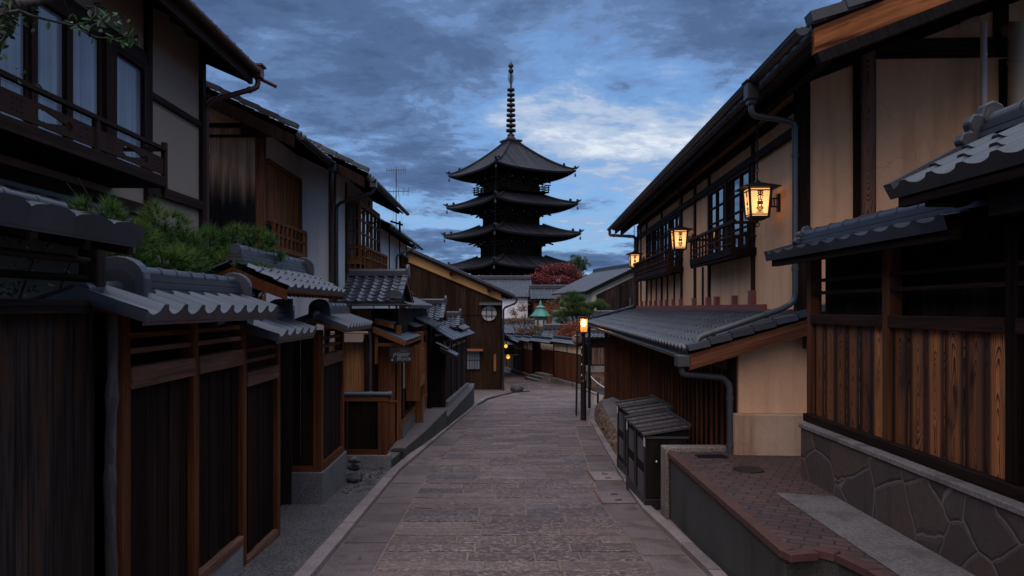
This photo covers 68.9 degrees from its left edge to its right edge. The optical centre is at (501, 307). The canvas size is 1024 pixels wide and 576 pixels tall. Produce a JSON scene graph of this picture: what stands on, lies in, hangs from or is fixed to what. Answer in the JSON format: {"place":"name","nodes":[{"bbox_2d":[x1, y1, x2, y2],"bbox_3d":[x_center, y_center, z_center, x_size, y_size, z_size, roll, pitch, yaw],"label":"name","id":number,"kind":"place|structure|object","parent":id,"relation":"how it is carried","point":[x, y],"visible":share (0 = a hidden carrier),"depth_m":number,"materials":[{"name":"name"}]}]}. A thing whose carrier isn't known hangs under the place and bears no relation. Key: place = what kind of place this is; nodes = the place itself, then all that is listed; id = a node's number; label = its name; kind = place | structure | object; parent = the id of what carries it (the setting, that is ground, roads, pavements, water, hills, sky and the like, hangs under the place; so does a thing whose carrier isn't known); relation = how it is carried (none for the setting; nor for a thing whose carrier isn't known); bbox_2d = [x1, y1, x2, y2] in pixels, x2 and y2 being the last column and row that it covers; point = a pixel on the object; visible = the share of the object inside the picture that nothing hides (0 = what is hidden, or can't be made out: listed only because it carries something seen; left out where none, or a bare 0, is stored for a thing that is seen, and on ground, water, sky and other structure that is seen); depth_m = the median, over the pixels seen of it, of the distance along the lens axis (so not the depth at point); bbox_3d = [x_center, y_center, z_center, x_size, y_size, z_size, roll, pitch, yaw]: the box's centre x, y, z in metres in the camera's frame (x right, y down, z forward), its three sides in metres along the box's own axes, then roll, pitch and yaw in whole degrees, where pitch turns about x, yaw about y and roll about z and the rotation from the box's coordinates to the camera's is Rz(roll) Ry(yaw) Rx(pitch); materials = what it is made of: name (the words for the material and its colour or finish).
{"place":"outdoors","nodes":[
{"label":"outdoors","id":0,"kind":"place"},
{"bbox_2d":[206,81,337,318],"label":"charred board house","id":1,"kind":"structure","parent":0,"point":[254,170],"depth_m":12.54,"materials":[{"name":"white paint"}]},
{"bbox_2d":[233,468,390,575],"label":"footway","id":2,"kind":"structure","parent":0,"point":[307,531],"depth_m":8.46,"materials":[{"name":"grey gravel"}]},
{"bbox_2d":[30,256,316,575],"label":"panel fence","id":3,"kind":"object","parent":2,"relation":"on","point":[198,453],"visible":0.97,"depth_m":5.90,"materials":[{"name":"brown wood"}]},
{"bbox_2d":[292,299,372,503],"bbox_3d":[-2.481,1.415,10.732,0.939,3.070,1.975,0,0,0],"label":"corner fence","id":4,"kind":"object","parent":2,"relation":"on","point":[319,471],"visible":0.88,"depth_m":10.03,"materials":[{"name":"brown wood"}]},
{"bbox_2d":[339,466,391,493],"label":"cobblestones","id":5,"kind":"structure","parent":2,"relation":"on","point":[363,482],"depth_m":11.55,"materials":[{"name":"grey stone"}]},
{"bbox_2d":[347,472,363,482],"bbox_3d":[-2.283,2.635,11.591,0.269,0.166,0.270,0,0,0],"label":"stone","id":6,"kind":"object","parent":5,"relation":"on","point":[354,477],"visible":0.96,"depth_m":11.51,"materials":[{"name":"grey stone"}]},
{"bbox_2d":[347,463,359,470],"bbox_3d":[-2.312,2.496,11.726,0.202,0.134,0.211,0,0,0],"label":"stone","id":7,"kind":"object","parent":6,"relation":"on","point":[354,467],"visible":0.81,"depth_m":11.65,"materials":[{"name":"grey stone"}]},
{"bbox_2d":[348,456,359,463],"bbox_3d":[-2.278,2.367,11.609,0.194,0.110,0.177,0,0,0],"label":"stone","id":8,"kind":"object","parent":7,"relation":"on","point":[354,459],"visible":1,"depth_m":11.55,"materials":[{"name":"grey stone"}]},
{"bbox_2d":[291,140,409,329],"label":"white lattice house","id":9,"kind":"structure","parent":0,"point":[357,191],"depth_m":15.02,"materials":[{"name":"paint"}]},
{"bbox_2d":[347,202,359,260],"bbox_3d":[-3.210,-1.650,16.183,0.300,1.260,0.046,0,0,0],"label":"window","id":10,"kind":"structure","parent":9,"relation":"in","point":[353,208],"depth_m":16.19,"materials":[{"name":"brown wood"}]},
{"bbox_2d":[360,203,380,261],"bbox_3d":[-3.078,-1.650,17.525,0.056,1.260,2.650,0,0,0],"label":"window","id":11,"kind":"structure","parent":9,"relation":"in","point":[370,222],"depth_m":17.52,"materials":[{"name":"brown wood"}]},
{"bbox_2d":[391,411,446,466],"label":"terrace side","id":12,"kind":"structure","parent":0,"point":[437,427],"depth_m":16.35,"materials":[{"name":"concrete"}]},
{"bbox_2d":[388,409,446,459],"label":"raised footway","id":13,"kind":"structure","parent":12,"relation":"on","point":[416,431],"depth_m":16.31,"materials":[{"name":"concrete"}]},
{"bbox_2d":[391,448,407,451],"bbox_3d":[-1.900,2.651,13.900,0.320,0.012,0.320,0,0,0],"label":"manhole cover","id":14,"kind":"object","parent":13,"relation":"on","point":[399,450],"visible":1,"depth_m":13.83,"materials":[{"name":"black metal"}]},
{"bbox_2d":[447,387,473,425],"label":"terrace side","id":15,"kind":"structure","parent":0,"point":[465,404],"depth_m":23.25,"materials":[{"name":"concrete"}]},
{"bbox_2d":[432,383,474,416],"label":"raised footway","id":16,"kind":"structure","parent":15,"relation":"on","point":[452,407],"depth_m":22.77,"materials":[{"name":"concrete"}]},
{"bbox_2d":[474,390,511,402],"bbox_3d":[-0.175,3.808,32.000,2.450,0.382,8.400,0,0,0],"label":"apron","id":17,"kind":"object","parent":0,"point":[478,395],"visible":0.56,"depth_m":33.91,"materials":[{"name":"grey concrete"}]},
{"bbox_2d":[510,384,523,391],"bbox_3d":[0.722,3.815,35.399,0.567,0.420,0.538,0,0,-36],"label":"boulder","id":18,"kind":"object","parent":17,"relation":"on","point":[516,387],"visible":0.83,"depth_m":35.24,"materials":[{"name":"grey stone"}]},
{"bbox_2d":[502,380,510,390],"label":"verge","id":19,"kind":"structure","parent":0,"point":[507,386],"depth_m":38.48,"materials":[{"name":"grey stone"}]},
{"bbox_2d":[317,371,706,575],"bbox_3d":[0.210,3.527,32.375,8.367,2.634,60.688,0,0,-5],"label":"road","id":20,"kind":"structure","parent":0,"point":[423,540],"depth_m":9.89,"materials":[{"name":"stone"}]},
{"bbox_2d":[318,401,495,575],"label":"gutter slabs","id":21,"kind":"structure","parent":20,"relation":"on","point":[380,521],"depth_m":9.55,"materials":[{"name":"stone"}]},
{"bbox_2d":[478,390,529,404],"bbox_3d":[-0.078,3.797,31.900,0.740,0.414,7.939,0,0,16],"label":"drain strip","id":22,"kind":"object","parent":20,"relation":"on","point":[501,395],"visible":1,"depth_m":33.08,"materials":[{"name":"black metal"}]},
{"bbox_2d":[345,422,673,567],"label":"fallen leaves","id":23,"kind":"object","parent":20,"relation":"on","point":[439,522],"visible":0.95,"depth_m":10.05,"materials":[{"name":"brown plant"}]},
{"bbox_2d":[525,372,552,381],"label":"steps","id":24,"kind":"structure","parent":20,"relation":"on","point":[540,376],"depth_m":42.86,"materials":[{"name":"stone"}]},
{"bbox_2d":[572,331,581,415],"bbox_3d":[2.390,2.081,23.510,0.330,2.723,0.084,0,0,0],"label":"sign pole","id":25,"kind":"object","parent":20,"relation":"on","point":[576,338],"visible":0.9,"depth_m":23.48,"materials":[{"name":"black metal"}]},
{"bbox_2d":[578,317,588,419],"bbox_3d":[2.420,1.817,22.000,0.310,3.085,0.310,0,0,0],"label":"street lamp","id":26,"kind":"object","parent":20,"relation":"on","point":[583,326],"visible":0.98,"depth_m":21.92,"materials":[{"name":"black metal"}]},
{"bbox_2d":[576,426,705,575],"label":"gutter slabs","id":27,"kind":"structure","parent":20,"relation":"on","point":[656,546],"depth_m":8.80,"materials":[{"name":"stone"}]},
{"bbox_2d":[588,471,622,480],"bbox_3d":[1.706,2.771,12.300,0.465,0.062,0.900,0,0,0],"label":"inspection lid","id":28,"kind":"object","parent":27,"relation":"on","point":[603,476],"visible":1,"depth_m":12.22,"materials":[{"name":"stone"}]},
{"bbox_2d":[594,491,635,503],"bbox_3d":[1.601,2.674,10.550,0.465,0.062,0.900,0,0,0],"label":"inspection lid","id":29,"kind":"object","parent":27,"relation":"on","point":[614,497],"visible":1,"depth_m":10.49,"materials":[{"name":"stone"}]},
{"bbox_2d":[192,0,841,284],"label":"sky","id":30,"kind":"structure","parent":0,"point":[613,90],"materials":[{"name":"blue"}]},
{"bbox_2d":[585,372,603,398],"bbox_3d":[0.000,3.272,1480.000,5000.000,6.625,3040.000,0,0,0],"label":"ground","id":31,"kind":"structure","parent":0,"point":[601,391],"depth_m":36.92,"materials":[{"name":"grey stone"}]},
{"bbox_2d":[0,237,70,298],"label":"shrub","id":32,"kind":"object","parent":31,"relation":"on","point":[25,281],"visible":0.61,"depth_m":4.36,"materials":[{"name":"green plant"}]},
{"bbox_2d":[0,0,138,88],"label":"broadleaf tree","id":33,"kind":"object","parent":31,"relation":"on","point":[11,11],"visible":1,"depth_m":4.12,"materials":[{"name":"green plant"}]},
{"bbox_2d":[0,186,144,575],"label":"board fence","id":34,"kind":"object","parent":31,"relation":"on","point":[46,437],"visible":0.98,"depth_m":4.14,"materials":[{"name":"wood"}]},
{"bbox_2d":[0,0,276,298],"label":"plaster house","id":35,"kind":"structure","parent":31,"relation":"on","point":[98,117],"depth_m":8.11,"materials":[{"name":"black"}]},
{"bbox_2d":[0,0,28,123],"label":"window","id":36,"kind":"structure","parent":35,"relation":"in","point":[17,53],"depth_m":6.79,"materials":[{"name":"grey glass"}]},
{"bbox_2d":[29,1,72,140],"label":"window","id":37,"kind":"structure","parent":35,"relation":"in","point":[50,50],"depth_m":7.29,"materials":[{"name":"glass"}]},
{"bbox_2d":[73,18,102,151],"bbox_3d":[-4.384,-2.268,7.860,0.036,1.435,0.640,0,0,0],"label":"window","id":38,"kind":"structure","parent":35,"relation":"in","point":[87,57],"depth_m":7.92,"materials":[{"name":"glass"}]},
{"bbox_2d":[115,42,147,169],"bbox_3d":[-4.369,-2.268,8.755,0.066,1.435,0.830,0,0,0],"label":"window","id":39,"kind":"structure","parent":35,"relation":"in","point":[131,73],"depth_m":8.84,"materials":[{"name":"glass"}]},
{"bbox_2d":[60,177,289,334],"bbox_3d":[-3.150,0.712,7.626,1.187,3.653,3.415,0,0,11],"label":"pine tree","id":40,"kind":"object","parent":31,"relation":"on","point":[177,257],"visible":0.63,"depth_m":7.35,"materials":[{"name":"green plant"}]},
{"bbox_2d":[205,243,345,506],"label":"roofed gate","id":41,"kind":"structure","parent":31,"relation":"on","point":[294,277],"depth_m":9.25,"materials":[{"name":"tile"}]},
{"bbox_2d":[344,391,392,468],"bbox_3d":[-2.413,2.273,13.010,1.015,1.653,0.220,0,0,0],"label":"screen fence","id":42,"kind":"object","parent":31,"relation":"on","point":[366,427],"visible":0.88,"depth_m":12.97,"materials":[{"name":"brown wood"}]},
{"bbox_2d":[324,264,441,450],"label":"shop","id":43,"kind":"structure","parent":31,"relation":"on","point":[368,366],"depth_m":15.00,"materials":[{"name":"wood"}]},
{"bbox_2d":[378,346,396,449],"bbox_3d":[-2.290,1.785,15.015,0.380,2.130,0.070,0,0,0],"label":"door","id":44,"kind":"structure","parent":43,"relation":"in","point":[387,374],"depth_m":15.00,"materials":[{"name":"brown wood"}]},
{"bbox_2d":[389,344,411,362],"bbox_3d":[-1.940,0.880,14.404,0.440,0.360,0.052,0,0,0],"label":"hanging sign","id":45,"kind":"object","parent":43,"relation":"hanging from","point":[400,355],"visible":1,"depth_m":14.40,"materials":[{"name":"black paint"}]},
{"bbox_2d":[401,342,414,418],"bbox_3d":[-2.033,1.500,16.230,0.066,1.520,2.140,0,0,0],"label":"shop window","id":46,"kind":"structure","parent":43,"relation":"in","point":[406,406],"depth_m":15.84,"materials":[{"name":"black"}]},
{"bbox_2d":[294,395,493,575],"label":"kerb","id":47,"kind":"structure","parent":31,"relation":"on","point":[319,559],"depth_m":9.21,"materials":[{"name":"stone"}]},
{"bbox_2d":[373,219,423,307],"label":"end white house","id":48,"kind":"structure","parent":31,"relation":"on","point":[394,248],"depth_m":23.33,"materials":[{"name":"paint"}]},
{"bbox_2d":[386,166,408,235],"bbox_3d":[-3.100,-3.156,22.107,0.734,2.114,0.393,0,0,0],"label":"antenna","id":49,"kind":"object","parent":48,"relation":"on","point":[398,191],"visible":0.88,"depth_m":21.99,"materials":[{"name":"grey metal"}]},
{"bbox_2d":[401,254,408,279],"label":"window","id":50,"kind":"structure","parent":48,"relation":"in","point":[404,259],"depth_m":25.81,"materials":[{"name":"black"}]},
{"bbox_2d":[406,296,447,408],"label":"tiled outbuilding","id":51,"kind":"structure","parent":31,"relation":"on","point":[436,311],"depth_m":21.01,"materials":[{"name":"tile"}]},
{"bbox_2d":[435,309,469,333],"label":"tiled outbuilding","id":52,"kind":"structure","parent":31,"relation":"on","point":[454,321],"depth_m":24.61,"materials":[{"name":"tile"}]},
{"bbox_2d":[433,326,474,406],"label":"boarded yard wall","id":53,"kind":"structure","parent":31,"relation":"on","point":[450,385],"depth_m":22.25,"materials":[{"name":"grey wood"}]},
{"bbox_2d":[407,247,517,390],"bbox_3d":[-3.854,-0.100,40.250,9.317,9.200,10.100,0,0,0],"label":"round window house","id":54,"kind":"structure","parent":31,"relation":"on","point":[477,301],"depth_m":35.97,"materials":[{"name":"paint"}]},
{"bbox_2d":[467,351,480,369],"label":"window","id":55,"kind":"structure","parent":54,"relation":"in","point":[473,357],"depth_m":35.96,"materials":[{"name":"white paper"}]},
{"bbox_2d":[481,305,496,320],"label":"round window","id":56,"kind":"structure","parent":54,"relation":"in","point":[486,310],"depth_m":35.95,"materials":[{"name":"white paper"}]},
{"bbox_2d":[475,275,531,322],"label":"storehouse","id":57,"kind":"structure","parent":31,"relation":"on","point":[518,286],"depth_m":75.55,"materials":[{"name":"white paint"}]},
{"bbox_2d":[502,326,517,376],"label":"lit porch","id":58,"kind":"object","parent":31,"relation":"on","point":[509,348],"visible":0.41,"depth_m":46.40,"materials":[{"name":"brown tile"}]},
{"bbox_2d":[441,62,584,318],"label":"pagoda","id":59,"kind":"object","parent":31,"relation":"on","point":[511,204],"visible":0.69,"depth_m":113.77,"materials":[{"name":"wood"}]},
{"bbox_2d":[502,318,533,350],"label":"side house","id":60,"kind":"structure","parent":31,"relation":"on","point":[512,327],"depth_m":64.53,"materials":[{"name":"grey tile"}]},
{"bbox_2d":[504,334,533,376],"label":"yard fence","id":61,"kind":"object","parent":31,"relation":"on","point":[521,363],"visible":0.39,"depth_m":48.44,"materials":[{"name":"beige paint"}]},
{"bbox_2d":[505,302,542,348],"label":"tree","id":62,"kind":"object","parent":31,"relation":"on","point":[520,329],"visible":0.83,"depth_m":56.92,"materials":[{"name":"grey plant"}]},
{"bbox_2d":[530,300,550,349],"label":"copper lantern","id":63,"kind":"object","parent":31,"relation":"on","point":[540,313],"visible":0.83,"depth_m":59.63,"materials":[{"name":"green metal"}]},
{"bbox_2d":[529,335,563,381],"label":"yard gate","id":64,"kind":"structure","parent":31,"relation":"on","point":[543,360],"depth_m":44.59,"materials":[{"name":"beige paint"}]},
{"bbox_2d":[528,285,566,323],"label":"back house","id":65,"kind":"structure","parent":31,"relation":"on","point":[538,293],"depth_m":72.82,"materials":[{"name":"grey tile"}]},
{"bbox_2d":[543,293,563,323],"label":"tree","id":66,"kind":"object","parent":31,"relation":"on","point":[550,310],"visible":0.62,"depth_m":61.95,"materials":[{"name":"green plant"}]},
{"bbox_2d":[526,261,586,284],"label":"maple tree","id":67,"kind":"object","parent":31,"relation":"on","point":[555,273],"visible":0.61,"depth_m":84.28,"materials":[{"name":"red plant"}]},
{"bbox_2d":[541,324,575,353],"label":"house","id":68,"kind":"structure","parent":31,"relation":"on","point":[549,330],"depth_m":50.36,"materials":[{"name":"grey tile"}]},
{"bbox_2d":[550,335,587,386],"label":"yard fence","id":69,"kind":"object","parent":31,"relation":"on","point":[564,368],"visible":0.75,"depth_m":40.07,"materials":[{"name":"beige paint"}]},
{"bbox_2d":[552,317,594,354],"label":"maple shrub","id":70,"kind":"object","parent":31,"relation":"on","point":[568,333],"visible":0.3,"depth_m":44.75,"materials":[{"name":"red plant"}]},
{"bbox_2d":[564,254,591,276],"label":"pine tree","id":71,"kind":"object","parent":31,"relation":"on","point":[577,260],"visible":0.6,"depth_m":92.55,"materials":[{"name":"green plant"}]},
{"bbox_2d":[552,289,609,354],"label":"pine tree","id":72,"kind":"object","parent":31,"relation":"on","point":[576,303],"visible":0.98,"depth_m":47.83,"materials":[{"name":"green plant"}]},
{"bbox_2d":[552,310,614,364],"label":"dark house","id":73,"kind":"structure","parent":31,"relation":"on","point":[586,347],"depth_m":53.58,"materials":[{"name":"grey tile"}]},
{"bbox_2d":[578,386,596,395],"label":"kerb","id":74,"kind":"structure","parent":31,"relation":"on","point":[594,393],"depth_m":34.58,"materials":[{"name":"stone"}]},
{"bbox_2d":[551,263,635,309],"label":"grey board house","id":75,"kind":"structure","parent":31,"relation":"on","point":[613,286],"depth_m":57.54,"materials":[{"name":"tile"}]},
{"bbox_2d":[585,329,603,388],"bbox_3d":[5.400,2.672,37.941,2.400,3.185,0.918,0,0,0],"label":"light board fence","id":76,"kind":"object","parent":31,"relation":"on","point":[597,372],"visible":0.21,"depth_m":37.95,"materials":[{"name":"wood"}]},
{"bbox_2d":[615,394,672,474],"bbox_3d":[2.308,2.197,12.240,0.655,1.375,1.620,0,0,0],"label":"waste bin enclosure","id":77,"kind":"object","parent":31,"relation":"on","point":[651,402],"visible":0.35,"depth_m":12.41,"materials":[{"name":"black paint"}]},
{"bbox_2d":[624,408,690,509],"bbox_3d":[2.163,2.149,10.515,0.625,1.279,1.570,0,0,0],"label":"waste bin enclosure","id":78,"kind":"object","parent":31,"relation":"on","point":[649,434],"visible":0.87,"depth_m":9.96,"materials":[{"name":"black paint"}]},
{"bbox_2d":[649,439,683,498],"bbox_3d":[2.163,2.104,9.771,0.455,0.819,0.059,0,0,0],"label":"door","id":79,"kind":"structure","parent":78,"relation":"in","point":[654,444],"depth_m":9.79,"materials":[{"name":"wood"}]},
{"bbox_2d":[590,400,727,575],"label":"kerb","id":80,"kind":"structure","parent":31,"relation":"on","point":[702,561],"depth_m":8.51,"materials":[{"name":"stone"}]},
{"bbox_2d":[661,445,726,518],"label":"parapet","id":81,"kind":"structure","parent":31,"relation":"on","point":[665,484],"depth_m":9.33,"materials":[{"name":"concrete"}]},
{"bbox_2d":[670,459,861,575],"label":"terrace wall","id":82,"kind":"structure","parent":31,"relation":"on","point":[727,542],"depth_m":6.99,"materials":[{"name":"concrete"}]},
{"bbox_2d":[677,452,975,575],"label":"brick terrace","id":83,"kind":"structure","parent":82,"relation":"on","point":[758,497],"depth_m":7.27,"materials":[{"name":"brick"}]},
{"bbox_2d":[695,454,728,457],"bbox_3d":[2.540,1.793,9.020,0.360,0.014,0.200,0,0,0],"label":"drain grate","id":84,"kind":"object","parent":83,"relation":"on","point":[710,455],"visible":1,"depth_m":9.01,"materials":[{"name":"black metal"}]},
{"bbox_2d":[733,466,763,472],"bbox_3d":[2.740,1.797,8.280,0.336,0.015,0.336,0,0,0],"label":"manhole cover","id":85,"kind":"object","parent":83,"relation":"on","point":[746,469],"visible":1,"depth_m":8.26,"materials":[{"name":"black metal"}]},
{"bbox_2d":[668,451,892,575],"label":"brick border","id":86,"kind":"object","parent":83,"relation":"on","point":[774,542],"visible":1,"depth_m":5.76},
{"bbox_2d":[777,493,974,575],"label":"concrete path","id":87,"kind":"structure","parent":83,"relation":"on","point":[898,553],"depth_m":5.80,"materials":[{"name":"grey concrete"}]},
{"bbox_2d":[588,0,1023,455],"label":"lantern house","id":88,"kind":"structure","parent":31,"relation":"on","point":[852,107],"depth_m":9.19,"materials":[{"name":"paint"}]},
{"bbox_2d":[626,224,643,270],"bbox_3d":[4.030,-1.838,22.500,0.555,1.507,0.511,0,0,0],"label":"wall lantern","id":89,"kind":"object","parent":88,"relation":"attached to","point":[634,256],"depth_m":22.37,"materials":[{"name":"beige paper"}]},
{"bbox_2d":[646,225,660,270],"bbox_3d":[4.193,-1.540,20.590,0.051,1.220,2.500,0,0,3],"label":"window","id":90,"kind":"structure","parent":88,"relation":"in","point":[657,231],"depth_m":20.31,"materials":[{"name":"black"}]},
{"bbox_2d":[661,212,679,267],"bbox_3d":[4.076,-1.540,17.997,0.051,1.220,2.490,0,0,3],"label":"window","id":91,"kind":"structure","parent":88,"relation":"in","point":[674,219],"depth_m":18.48,"materials":[{"name":"black"}]},
{"bbox_2d":[665,186,692,254],"bbox_3d":[3.715,-1.838,15.507,0.555,1.507,0.511,0,0,0],"label":"wall lantern","id":92,"kind":"object","parent":88,"relation":"attached to","point":[679,236],"depth_m":15.38,"materials":[{"name":"yellow paper"}]},
{"bbox_2d":[708,166,750,253],"bbox_3d":[3.835,-1.540,12.638,0.051,1.220,2.700,0,0,3],"label":"window","id":93,"kind":"structure","parent":88,"relation":"in","point":[716,196],"depth_m":12.36,"materials":[{"name":"black"}]},
{"bbox_2d":[734,120,781,226],"bbox_3d":[3.470,-1.838,10.063,0.555,1.507,0.511,0,0,0],"label":"wall lantern","id":94,"kind":"object","parent":88,"relation":"attached to","point":[757,199],"depth_m":9.94,"materials":[{"name":"yellow paper"}]},
{"bbox_2d":[798,422,1023,575],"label":"rubble wall","id":95,"kind":"structure","parent":31,"relation":"on","point":[976,530],"depth_m":5.64,"materials":[{"name":"stone"}]},
{"bbox_2d":[764,189,1023,502],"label":"cedar fence","id":96,"kind":"object","parent":95,"relation":"on","point":[915,342],"visible":0.93,"depth_m":5.89,"materials":[{"name":"brown wood"}]},
{"bbox_2d":[883,98,1023,216],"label":"tiled gateway","id":97,"kind":"object","parent":95,"relation":"on","point":[980,158],"visible":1,"depth_m":4.82,"materials":[{"name":"tile"}]},
{"bbox_2d":[594,400,616,455],"bbox_3d":[2.657,3.129,18.928,0.409,0.797,12.305,0,0,5],"label":"rock bank","id":98,"kind":"object","parent":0,"point":[605,424],"visible":0.71,"depth_m":18.21,"materials":[{"name":"stone"}]},
{"bbox_2d":[602,397,619,430],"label":"bank top","id":99,"kind":"structure","parent":98,"relation":"on","point":[609,405],"depth_m":20.29,"materials":[{"name":"concrete"}]}
]}

